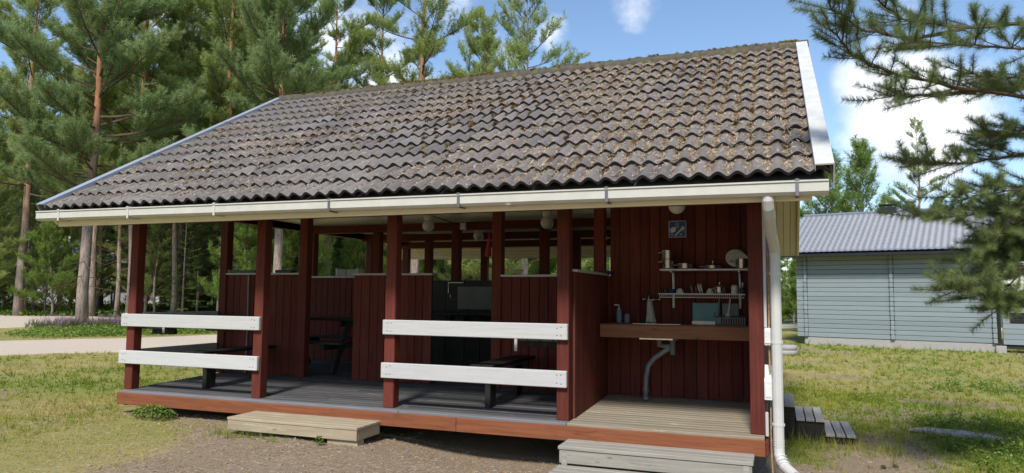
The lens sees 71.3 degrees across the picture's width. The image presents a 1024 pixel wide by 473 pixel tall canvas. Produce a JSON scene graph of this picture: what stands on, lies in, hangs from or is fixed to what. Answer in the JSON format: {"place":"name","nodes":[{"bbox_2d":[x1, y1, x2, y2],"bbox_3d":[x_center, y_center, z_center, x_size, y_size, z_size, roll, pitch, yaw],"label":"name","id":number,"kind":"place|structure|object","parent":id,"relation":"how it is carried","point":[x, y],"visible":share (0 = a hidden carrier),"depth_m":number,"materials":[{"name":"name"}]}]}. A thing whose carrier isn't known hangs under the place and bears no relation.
{"place":"outdoors","nodes":[
{"label":"outdoors","id":0,"kind":"place"},
{"bbox_2d":[336,268,363,275],"bbox_3d":[-2.675,0.591,11.759,0.423,0.125,0.180,-1,-5,20],"label":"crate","id":1,"kind":"object","parent":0,"point":[344,272],"visible":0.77,"depth_m":11.68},
{"bbox_2d":[432,282,491,321],"bbox_3d":[-0.680,1.316,10.521,1.300,1.284,0.500,-1,-5,20],"label":"sink","id":2,"kind":"object","parent":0,"point":[474,297],"visible":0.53,"depth_m":10.73,"materials":[{"name":"grey metal"}]},
{"bbox_2d":[0,324,1002,355],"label":"road","id":3,"kind":"structure","parent":0,"point":[11,347],"depth_m":17.29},
{"bbox_2d":[0,298,1023,472],"bbox_3d":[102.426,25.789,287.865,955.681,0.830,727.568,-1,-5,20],"label":"ground","id":4,"kind":"structure","parent":0,"point":[498,447],"depth_m":7.40,"materials":[{"name":"plant"}]},
{"bbox_2d":[0,217,15,308],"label":"young tree","id":5,"kind":"object","parent":4,"relation":"on","point":[4,292],"visible":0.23,"depth_m":33.95,"materials":[{"name":"green plant"}]},
{"bbox_2d":[0,178,17,297],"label":"pine tree","id":6,"kind":"object","parent":4,"relation":"on","point":[5,223],"visible":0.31,"depth_m":33.13,"materials":[{"name":"green plant"}]},
{"bbox_2d":[0,154,33,308],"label":"pine tree","id":7,"kind":"object","parent":4,"relation":"on","point":[13,211],"visible":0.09,"depth_m":36.57,"materials":[{"name":"green plant"}]},
{"bbox_2d":[0,134,37,296],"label":"pine tree","id":8,"kind":"object","parent":4,"relation":"on","point":[15,221],"visible":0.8,"depth_m":31.38,"materials":[{"name":"green plant"}]},
{"bbox_2d":[0,66,40,223],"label":"pine tree","id":9,"kind":"object","parent":4,"relation":"on","point":[6,130],"visible":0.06,"depth_m":40.33,"materials":[{"name":"green plant"}]},
{"bbox_2d":[1,167,60,309],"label":"pine tree","id":10,"kind":"object","parent":4,"relation":"on","point":[32,228],"visible":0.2,"depth_m":32.91,"materials":[{"name":"green plant"}]},
{"bbox_2d":[0,31,64,228],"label":"pine tree","id":11,"kind":"object","parent":4,"relation":"on","point":[15,62],"visible":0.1,"depth_m":36.05,"materials":[{"name":"green plant"}]},
{"bbox_2d":[12,218,53,309],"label":"young tree","id":12,"kind":"object","parent":4,"relation":"on","point":[34,247],"visible":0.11,"depth_m":34.87,"materials":[{"name":"green plant"}]},
{"bbox_2d":[5,191,80,314],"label":"young tree","id":13,"kind":"object","parent":4,"relation":"on","point":[65,278],"visible":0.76,"depth_m":30.55,"materials":[{"name":"green plant"}]},
{"bbox_2d":[0,0,91,315],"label":"pine tree","id":14,"kind":"object","parent":4,"relation":"on","point":[22,71],"visible":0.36,"depth_m":30.90,"materials":[{"name":"green plant"}]},
{"bbox_2d":[25,224,68,309],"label":"young tree","id":15,"kind":"object","parent":4,"relation":"on","point":[57,249],"visible":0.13,"depth_m":32.16,"materials":[{"name":"green plant"}]},
{"bbox_2d":[0,315,111,327],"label":"gravel yard","id":16,"kind":"structure","parent":4,"relation":"on","point":[8,321],"depth_m":27.22,"materials":[{"name":"gravel"}]},
{"bbox_2d":[31,166,110,308],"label":"pine tree","id":17,"kind":"object","parent":4,"relation":"on","point":[73,237],"visible":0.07,"depth_m":35.77,"materials":[{"name":"green plant"}]},
{"bbox_2d":[53,226,111,302],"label":"pine tree","id":18,"kind":"object","parent":4,"relation":"on","point":[98,275],"visible":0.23,"depth_m":32.15,"materials":[{"name":"green plant"}]},
{"bbox_2d":[41,86,127,310],"bbox_3d":[-22.196,-2.798,39.411,5.823,14.366,6.368,1,-5,-11],"label":"pine tree","id":19,"kind":"object","parent":4,"relation":"on","point":[113,231],"visible":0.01,"depth_m":38.21,"materials":[{"name":"green plant"}]},
{"bbox_2d":[8,241,162,304],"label":"forest house","id":20,"kind":"structure","parent":4,"relation":"on","point":[107,298],"depth_m":49.94,"materials":[{"name":"white wood"}]},
{"bbox_2d":[72,226,115,305],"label":"pine tree","id":21,"kind":"object","parent":4,"relation":"on","point":[104,286],"visible":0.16,"depth_m":35.53,"materials":[{"name":"green plant"}]},
{"bbox_2d":[74,229,113,299],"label":"young tree","id":22,"kind":"object","parent":4,"relation":"on","point":[107,294],"visible":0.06,"depth_m":37.52,"materials":[{"name":"green plant"}]},
{"bbox_2d":[31,0,166,315],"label":"pine tree","id":23,"kind":"object","parent":4,"relation":"on","point":[92,291],"visible":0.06,"depth_m":30.89,"materials":[{"name":"green plant"}]},
{"bbox_2d":[25,310,175,327],"bbox_3d":[-12.293,2.693,23.300,6.042,0.658,2.469,3,-5,-31],"label":"heather","id":24,"kind":"object","parent":4,"relation":"on","point":[65,321],"visible":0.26,"depth_m":22.32,"materials":[{"name":"plant"}]},
{"bbox_2d":[63,13,137,313],"bbox_3d":[-19.617,-3.816,33.992,4.117,15.707,4.386,4,-6,-39],"label":"pine tree","id":25,"kind":"object","parent":4,"relation":"on","point":[100,260],"visible":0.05,"depth_m":33.92,"materials":[{"name":"green plant"}]},
{"bbox_2d":[0,0,212,321],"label":"pine tree","id":26,"kind":"object","parent":4,"relation":"on","point":[117,48],"visible":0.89,"depth_m":23.83,"materials":[{"name":"green plant"}]},
{"bbox_2d":[0,300,215,316],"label":"undergrowth","id":27,"kind":"object","parent":4,"relation":"on","point":[107,309],"visible":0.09,"depth_m":34.32,"materials":[{"name":"plant"}]},
{"bbox_2d":[0,322,216,338],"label":"ground cover","id":28,"kind":"object","parent":4,"relation":"on","point":[105,330],"visible":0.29,"depth_m":20.11,"materials":[{"name":"plant"}]},
{"bbox_2d":[79,36,139,307],"bbox_3d":[-20.770,-3.301,37.335,4.243,15.193,3.982,4,-6,-35],"label":"pine tree","id":29,"kind":"object","parent":4,"relation":"on","point":[115,257],"depth_m":36.69,"materials":[{"name":"green plant"}]},
{"bbox_2d":[82,26,155,316],"bbox_3d":[-17.365,-3.023,31.260,3.579,13.655,3.813,0,-5,4],"label":"pine tree","id":30,"kind":"object","parent":4,"relation":"on","point":[118,278],"visible":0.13,"depth_m":31.04,"materials":[{"name":"green plant"}]},
{"bbox_2d":[59,0,213,312],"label":"pine tree","id":31,"kind":"object","parent":4,"relation":"on","point":[110,97],"visible":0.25,"depth_m":29.21,"materials":[{"name":"green plant"}]},
{"bbox_2d":[104,141,171,311],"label":"pine tree","id":32,"kind":"object","parent":4,"relation":"on","point":[146,305],"visible":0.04,"depth_m":34.21,"materials":[{"name":"green plant"}]},
{"bbox_2d":[97,224,180,298],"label":"pine tree","id":33,"kind":"object","parent":4,"relation":"on","point":[113,248],"visible":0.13,"depth_m":31.58,"materials":[{"name":"green plant"}]},
{"bbox_2d":[104,225,190,310],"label":"pine tree","id":34,"kind":"object","parent":4,"relation":"on","point":[112,240],"visible":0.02,"depth_m":35.05,"materials":[{"name":"green plant"}]},
{"bbox_2d":[122,224,181,312],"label":"pine tree","id":35,"kind":"object","parent":4,"relation":"on","point":[150,260],"visible":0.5,"depth_m":31.08,"materials":[{"name":"green plant"}]},
{"bbox_2d":[131,404,177,418],"bbox_3d":[-4.042,1.980,8.062,0.613,0.175,0.300,-1,-5,20],"label":"bush","id":36,"kind":"object","parent":4,"relation":"on","point":[154,410],"visible":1,"depth_m":8.02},
{"bbox_2d":[109,0,229,311],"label":"pine tree","id":37,"kind":"object","parent":4,"relation":"on","point":[196,43],"visible":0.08,"depth_m":32.70,"materials":[{"name":"green plant"}]},
{"bbox_2d":[117,2,227,311],"bbox_3d":[-14.576,-4.113,30.686,4.434,15.878,4.162,3,-5,-29],"label":"pine tree","id":38,"kind":"object","parent":4,"relation":"on","point":[177,54],"visible":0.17,"depth_m":30.11,"materials":[{"name":"green plant"}]},
{"bbox_2d":[152,223,202,303],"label":"pine tree","id":39,"kind":"object","parent":4,"relation":"on","point":[167,292],"visible":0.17,"depth_m":32.87,"materials":[{"name":"green plant"}]},
{"bbox_2d":[151,223,208,311],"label":"young spruce","id":40,"kind":"object","parent":4,"relation":"on","point":[182,309],"visible":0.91,"depth_m":26.85,"materials":[{"name":"green plant"}]},
{"bbox_2d":[168,222,219,310],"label":"pine tree","id":41,"kind":"object","parent":4,"relation":"on","point":[205,257],"visible":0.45,"depth_m":32.49,"materials":[{"name":"green plant"}]},
{"bbox_2d":[182,245,211,310],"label":"young tree","id":42,"kind":"object","parent":4,"relation":"on","point":[204,301],"visible":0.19,"depth_m":34.38,"materials":[{"name":"green plant"}]},
{"bbox_2d":[187,222,220,309],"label":"pine tree","id":43,"kind":"object","parent":4,"relation":"on","point":[207,269],"visible":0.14,"depth_m":40.13,"materials":[{"name":"green plant"}]},
{"bbox_2d":[153,0,302,310],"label":"pine tree","id":44,"kind":"object","parent":4,"relation":"on","point":[213,10],"visible":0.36,"depth_m":26.67,"materials":[{"name":"green plant"}]},
{"bbox_2d":[191,0,274,278],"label":"pine tree","id":45,"kind":"object","parent":4,"relation":"on","point":[236,111],"visible":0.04,"depth_m":31.11,"materials":[{"name":"green plant"}]},
{"bbox_2d":[197,223,272,300],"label":"young tree","id":46,"kind":"object","parent":4,"relation":"on","point":[249,235],"visible":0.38,"depth_m":24.86,"materials":[{"name":"green plant"}]},
{"bbox_2d":[204,2,310,114],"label":"pine tree","id":47,"kind":"object","parent":4,"relation":"on","point":[298,17],"visible":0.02,"depth_m":34.24,"materials":[{"name":"green plant"}]},
{"bbox_2d":[233,225,318,272],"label":"young tree","id":48,"kind":"object","parent":4,"relation":"on","point":[273,239],"visible":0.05,"depth_m":26.20,"materials":[{"name":"green plant"}]},
{"bbox_2d":[181,0,377,272],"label":"pine tree","id":49,"kind":"object","parent":4,"relation":"on","point":[295,59],"visible":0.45,"depth_m":23.74,"materials":[{"name":"green plant"}]},
{"bbox_2d":[235,4,325,106],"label":"pine tree","id":50,"kind":"object","parent":4,"relation":"on","point":[273,97],"visible":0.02,"depth_m":32.42,"materials":[{"name":"green plant"}]},
{"bbox_2d":[227,411,379,446],"bbox_3d":[-2.114,1.940,7.212,1.540,0.193,0.434,-1,-5,20],"label":"step box","id":51,"kind":"object","parent":4,"relation":"on","point":[345,431],"visible":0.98,"depth_m":7.05,"materials":[{"name":"brown wood"}]},
{"bbox_2d":[272,228,335,275],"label":"young tree","id":52,"kind":"object","parent":4,"relation":"on","point":[292,240],"visible":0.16,"depth_m":25.41,"materials":[{"name":"green plant"}]},
{"bbox_2d":[292,30,341,254],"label":"pine tree","id":53,"kind":"object","parent":4,"relation":"on","point":[322,44],"visible":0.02,"depth_m":33.46,"materials":[{"name":"green plant"}]},
{"bbox_2d":[277,0,375,275],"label":"pine tree","id":54,"kind":"object","parent":4,"relation":"on","point":[353,46],"visible":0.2,"depth_m":29.29,"materials":[{"name":"green plant"}]},
{"bbox_2d":[318,235,345,275],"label":"young tree","id":55,"kind":"object","parent":4,"relation":"on","point":[337,265],"visible":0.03,"depth_m":29.59,"materials":[{"name":"green plant"}]},
{"bbox_2d":[335,238,385,272],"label":"young tree","id":56,"kind":"object","parent":4,"relation":"on","point":[357,261],"visible":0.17,"depth_m":28.18,"materials":[{"name":"green plant"}]},
{"bbox_2d":[338,0,434,256],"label":"pine tree","id":57,"kind":"object","parent":4,"relation":"on","point":[375,37],"visible":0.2,"depth_m":32.67,"materials":[{"name":"green plant"}]},
{"bbox_2d":[362,0,485,272],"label":"pine tree","id":58,"kind":"object","parent":4,"relation":"on","point":[426,42],"visible":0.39,"depth_m":28.07,"materials":[{"name":"green plant"}]},
{"bbox_2d":[35,39,834,472],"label":"picnic shelter","id":59,"kind":"object","parent":4,"relation":"on","point":[725,147],"visible":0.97,"depth_m":7.91,"materials":[{"name":"wood"}]},
{"bbox_2d":[142,327,228,333],"bbox_3d":[-4.155,1.192,9.251,0.394,0.100,1.260,-1,-5,20],"label":"wall table","id":60,"kind":"object","parent":59,"relation":"attached to","point":[159,330],"depth_m":8.80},
{"bbox_2d":[186,345,275,388],"bbox_3d":[-3.508,1.636,8.987,0.252,0.455,1.310,-1,-5,20],"label":"bench","id":61,"kind":"object","parent":59,"relation":"on","point":[209,378],"visible":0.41,"depth_m":8.61,"materials":[{"name":"wood"}]},
{"bbox_2d":[244,275,249,372],"bbox_3d":[-3.644,1.204,9.820,0.032,1.340,0.022,-1,-5,20],"label":"conduit","id":62,"kind":"object","parent":59,"relation":"attached to","point":[247,314],"visible":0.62,"depth_m":9.83,"materials":[{"name":"red plastic"}]},
{"bbox_2d":[309,316,352,374],"bbox_3d":[-2.819,1.574,10.496,1.700,0.779,1.494,-1,-5,20],"label":"picnic table","id":63,"kind":"object","parent":59,"relation":"on","point":[342,343],"visible":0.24,"depth_m":10.00,"materials":[{"name":"wood"}]},
{"bbox_2d":[422,215,433,231],"bbox_3d":[-1.195,-0.188,10.200,0.169,0.236,0.168,-1,-5,20],"label":"ceiling lamp","id":64,"kind":"object","parent":59,"relation":"attached to","point":[428,225],"visible":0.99,"depth_m":10.15,"materials":[{"name":"glass"}]},
{"bbox_2d":[485,232,491,266],"bbox_3d":[-0.294,0.158,8.718,0.082,0.438,0.084,2,-5,-20],"label":"umbrella","id":65,"kind":"object","parent":59,"relation":"hanging from","point":[488,251],"visible":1,"depth_m":8.70,"materials":[{"name":"red fabric"}]},
{"bbox_2d":[470,355,534,407],"bbox_3d":[-0.079,1.562,7.709,0.252,0.455,1.310,-1,-5,20],"label":"bench","id":66,"kind":"object","parent":59,"relation":"on","point":[519,361],"visible":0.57,"depth_m":7.45,"materials":[{"name":"wood"}]},
{"bbox_2d":[514,339,556,350],"bbox_3d":[0.486,1.111,7.554,0.526,0.134,1.255,-1,-5,20],"label":"wall table","id":67,"kind":"object","parent":59,"relation":"attached to","point":[539,343],"depth_m":7.12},
{"bbox_2d":[541,211,553,228],"bbox_3d":[0.472,-0.221,9.578,0.175,0.242,0.174,-1,-5,20],"label":"ceiling lamp","id":68,"kind":"object","parent":59,"relation":"attached to","point":[547,221],"visible":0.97,"depth_m":9.52,"materials":[{"name":"glass"}]},
{"bbox_2d":[641,294,660,301],"bbox_3d":[1.550,0.673,7.855,0.199,0.090,0.228,1,-5,-10],"label":"tap","id":69,"kind":"object","parent":59,"relation":"attached to","point":[650,297],"visible":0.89,"depth_m":7.87,"materials":[{"name":"metal"}]},
{"bbox_2d":[645,299,655,322],"bbox_3d":[1.507,0.811,7.723,0.122,0.270,0.054,1,-5,-8],"label":"dishcloth","id":70,"kind":"object","parent":69,"relation":"hanging from","point":[650,316],"visible":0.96,"depth_m":7.72,"materials":[{"name":"fabric"}]},
{"bbox_2d":[599,322,748,400],"bbox_3d":[1.774,1.340,7.540,1.620,0.832,0.536,-1,-5,20],"label":"wash counter","id":71,"kind":"object","parent":59,"relation":"on","point":[672,333],"visible":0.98,"depth_m":7.41,"materials":[{"name":"wood"}]},
{"bbox_2d":[692,303,719,323],"bbox_3d":[2.099,0.831,7.711,0.290,0.229,0.020,-1,-5,20],"label":"tray","id":72,"kind":"object","parent":71,"relation":"on","point":[703,311],"visible":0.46,"depth_m":7.71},
{"bbox_2d":[715,316,747,325],"bbox_3d":[2.265,0.870,7.367,0.310,0.097,0.312,-1,-5,20],"label":"dish rack","id":73,"kind":"object","parent":71,"relation":"on","point":[734,324],"visible":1,"depth_m":7.23,"materials":[{"name":"black plastic"}]},
{"bbox_2d":[722,303,738,318],"bbox_3d":[2.337,0.797,7.635,0.170,0.160,0.020,-1,-5,20],"label":"chopping board","id":74,"kind":"object","parent":73,"relation":"in","point":[734,309],"visible":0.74,"depth_m":7.62,"materials":[{"name":"grey plastic"}]},
{"bbox_2d":[668,206,684,213],"bbox_3d":[1.643,-0.343,7.114,0.169,0.236,0.168,-1,-5,20],"label":"ceiling lamp","id":75,"kind":"object","parent":59,"relation":"attached to","point":[676,209],"visible":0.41,"depth_m":7.05,"materials":[{"name":"glass"}]},
{"bbox_2d":[669,220,686,237],"bbox_3d":[1.836,-0.082,7.917,0.192,0.192,0.020,-1,-5,20],"label":"pictogram sign","id":76,"kind":"object","parent":59,"relation":"attached to","point":[677,228],"visible":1,"depth_m":7.91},
{"bbox_2d":[660,269,747,308],"bbox_3d":[2.081,0.560,7.649,0.950,0.420,0.248,-1,-5,20],"label":"wall shelf","id":77,"kind":"object","parent":59,"relation":"attached to","point":[673,281],"depth_m":7.63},
{"bbox_2d":[656,259,674,268],"bbox_3d":[1.686,0.302,7.780,0.185,0.104,0.154,3,-5,-27],"label":"pot","id":78,"kind":"object","parent":77,"relation":"on","point":[667,263],"visible":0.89,"depth_m":7.72,"materials":[{"name":"metal"}]},
{"bbox_2d":[656,250,674,258],"bbox_3d":[1.687,0.200,7.789,0.181,0.099,0.148,3,-5,-26],"label":"pot","id":79,"kind":"object","parent":78,"relation":"on","point":[667,254],"visible":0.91,"depth_m":7.74,"materials":[{"name":"metal"}]},
{"bbox_2d":[658,293,744,297],"bbox_3d":[2.032,0.633,7.627,0.890,0.047,0.261,-1,-5,20],"label":"wire shelf","id":80,"kind":"object","parent":77,"relation":"on","point":[682,294],"visible":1,"depth_m":7.53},
{"bbox_2d":[708,282,725,293],"bbox_3d":[2.177,0.545,7.531,0.165,0.122,0.128,3,-5,-25],"label":"pot","id":81,"kind":"object","parent":80,"relation":"on","point":[719,288],"visible":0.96,"depth_m":7.49,"materials":[{"name":"metal"}]},
{"bbox_2d":[726,249,747,266],"bbox_3d":[2.385,0.231,7.566,0.233,0.202,0.128,-1,-5,20],"label":"plate","id":82,"kind":"object","parent":77,"relation":"on","point":[733,255],"visible":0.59,"depth_m":7.57,"materials":[{"name":"ceramic"}]},
{"bbox_2d":[730,258,747,268],"bbox_3d":[2.404,0.285,7.491,0.178,0.104,0.144,3,-5,-26],"label":"pot","id":83,"kind":"object","parent":77,"relation":"on","point":[741,263],"visible":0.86,"depth_m":7.44,"materials":[{"name":"metal"}]},
{"bbox_2d":[762,209,766,327],"bbox_3d":[2.172,0.239,6.143,0.025,1.085,0.040,-1,-5,20],"label":"cable duct","id":84,"kind":"object","parent":59,"relation":"attached to","point":[764,276],"visible":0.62,"depth_m":6.12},
{"bbox_2d":[764,328,770,345],"bbox_3d":[2.184,0.856,6.098,0.055,0.148,0.128,-1,-5,20],"label":"socket box","id":85,"kind":"object","parent":59,"relation":"attached to","point":[767,335],"visible":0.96,"depth_m":6.04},
{"bbox_2d":[764,365,771,399],"bbox_3d":[2.181,1.239,6.073,0.060,0.280,0.156,-1,-5,20],"label":"socket box","id":86,"kind":"object","parent":59,"relation":"attached to","point":[768,385],"visible":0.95,"depth_m":6.01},
{"bbox_2d":[767,252,773,472],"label":"water pipe","id":87,"kind":"object","parent":59,"relation":"attached to","point":[769,361],"visible":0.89,"depth_m":6.07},
{"bbox_2d":[433,259,470,279],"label":"young tree","id":88,"kind":"object","parent":4,"relation":"on","point":[442,276],"visible":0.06,"depth_m":30.95,"materials":[{"name":"green plant"}]},
{"bbox_2d":[445,14,493,278],"bbox_3d":[-2.451,-3.410,35.051,4.162,15.878,4.434,1,-5,-7],"label":"pine tree","id":89,"kind":"object","parent":4,"relation":"on","point":[462,47],"visible":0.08,"depth_m":35.58,"materials":[{"name":"green plant"}]},
{"bbox_2d":[449,6,501,272],"bbox_3d":[-1.075,-2.421,26.536,3.912,12.532,4.157,1,-5,-4],"label":"pine tree","id":90,"kind":"object","parent":4,"relation":"on","point":[487,36],"visible":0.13,"depth_m":26.43,"materials":[{"name":"green plant"}]},
{"bbox_2d":[468,29,499,278],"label":"pine tree","id":91,"kind":"object","parent":4,"relation":"on","point":[473,64],"visible":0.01,"depth_m":30.68,"materials":[{"name":"green plant"}]},
{"bbox_2d":[0,397,1022,472],"bbox_3d":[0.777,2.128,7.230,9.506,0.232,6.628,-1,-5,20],"label":"gravel","id":92,"kind":"structure","parent":4,"relation":"on","point":[371,449],"depth_m":6.64,"materials":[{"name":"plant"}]},
{"bbox_2d":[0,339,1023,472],"bbox_3d":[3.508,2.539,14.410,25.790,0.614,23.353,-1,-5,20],"label":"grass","id":93,"kind":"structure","parent":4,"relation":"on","point":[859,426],"depth_m":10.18,"materials":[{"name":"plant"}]},
{"bbox_2d":[446,0,593,279],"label":"pine tree","id":94,"kind":"object","parent":4,"relation":"on","point":[516,52],"visible":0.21,"depth_m":21.79,"materials":[{"name":"green plant"}]},
{"bbox_2d":[505,258,538,274],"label":"young tree","id":95,"kind":"object","parent":4,"relation":"on","point":[535,265],"visible":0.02,"depth_m":24.08,"materials":[{"name":"green plant"}]},
{"bbox_2d":[537,258,609,274],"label":"young tree","id":96,"kind":"object","parent":4,"relation":"on","point":[553,264],"visible":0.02,"depth_m":23.82,"materials":[{"name":"green plant"}]},
{"bbox_2d":[549,439,754,472],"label":"wooden steps","id":97,"kind":"structure","parent":4,"relation":"on","point":[574,452],"depth_m":5.94,"materials":[{"name":"grey wood"}]},
{"bbox_2d":[781,278,791,320],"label":"young tree","id":98,"kind":"object","parent":4,"relation":"on","point":[785,311],"visible":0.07,"depth_m":33.34,"materials":[{"name":"green plant"}]},
{"bbox_2d":[781,258,796,322],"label":"young tree","id":99,"kind":"object","parent":4,"relation":"on","point":[790,276],"visible":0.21,"depth_m":43.83,"materials":[{"name":"green plant"}]},
{"bbox_2d":[784,265,797,313],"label":"young tree","id":100,"kind":"object","parent":4,"relation":"on","point":[793,306],"visible":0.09,"depth_m":32.61,"materials":[{"name":"green plant"}]},
{"bbox_2d":[772,393,855,444],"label":"side steps","id":101,"kind":"structure","parent":4,"relation":"on","point":[804,418],"depth_m":7.96,"materials":[{"name":"wood"}]},
{"bbox_2d":[781,146,862,303],"bbox_3d":[15.300,0.140,34.453,5.218,9.697,5.572,-2,-5,24],"label":"pine tree","id":102,"kind":"object","parent":4,"relation":"on","point":[832,198],"visible":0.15,"depth_m":33.98,"materials":[{"name":"green plant"}]},
{"bbox_2d":[834,134,902,212],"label":"pine tree","id":103,"kind":"object","parent":4,"relation":"on","point":[861,161],"visible":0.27,"depth_m":36.00,"materials":[{"name":"green plant"}]},
{"bbox_2d":[781,199,1023,352],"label":"log building","id":104,"kind":"structure","parent":4,"relation":"on","point":[858,274],"depth_m":23.04,"materials":[{"name":"wood"}]},
{"bbox_2d":[784,0,1023,333],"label":"pine tree","id":105,"kind":"object","parent":4,"relation":"on","point":[997,235],"visible":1,"depth_m":5.77,"materials":[{"name":"green plant"}]},
{"bbox_2d":[882,116,955,208],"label":"pine tree","id":106,"kind":"object","parent":4,"relation":"on","point":[919,187],"visible":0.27,"depth_m":33.45,"materials":[{"name":"green plant"}]},
{"bbox_2d":[908,427,1003,441],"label":"stone slab","id":107,"kind":"structure","parent":4,"relation":"on","point":[938,430],"depth_m":8.36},
{"bbox_2d":[906,377,1023,472],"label":"weeds","id":108,"kind":"object","parent":4,"relation":"on","point":[928,421],"visible":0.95,"depth_m":7.96,"materials":[{"name":"plant"}]},
{"bbox_2d":[0,0,1023,299],"label":"sky","id":109,"kind":"structure","parent":0,"point":[614,30],"materials":[{"name":"blue"}]},
{"bbox_2d":[782,344,796,354],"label":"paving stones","id":110,"kind":"object","parent":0,"point":[789,349],"visible":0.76,"depth_m":19.46,"materials":[{"name":"concrete"}]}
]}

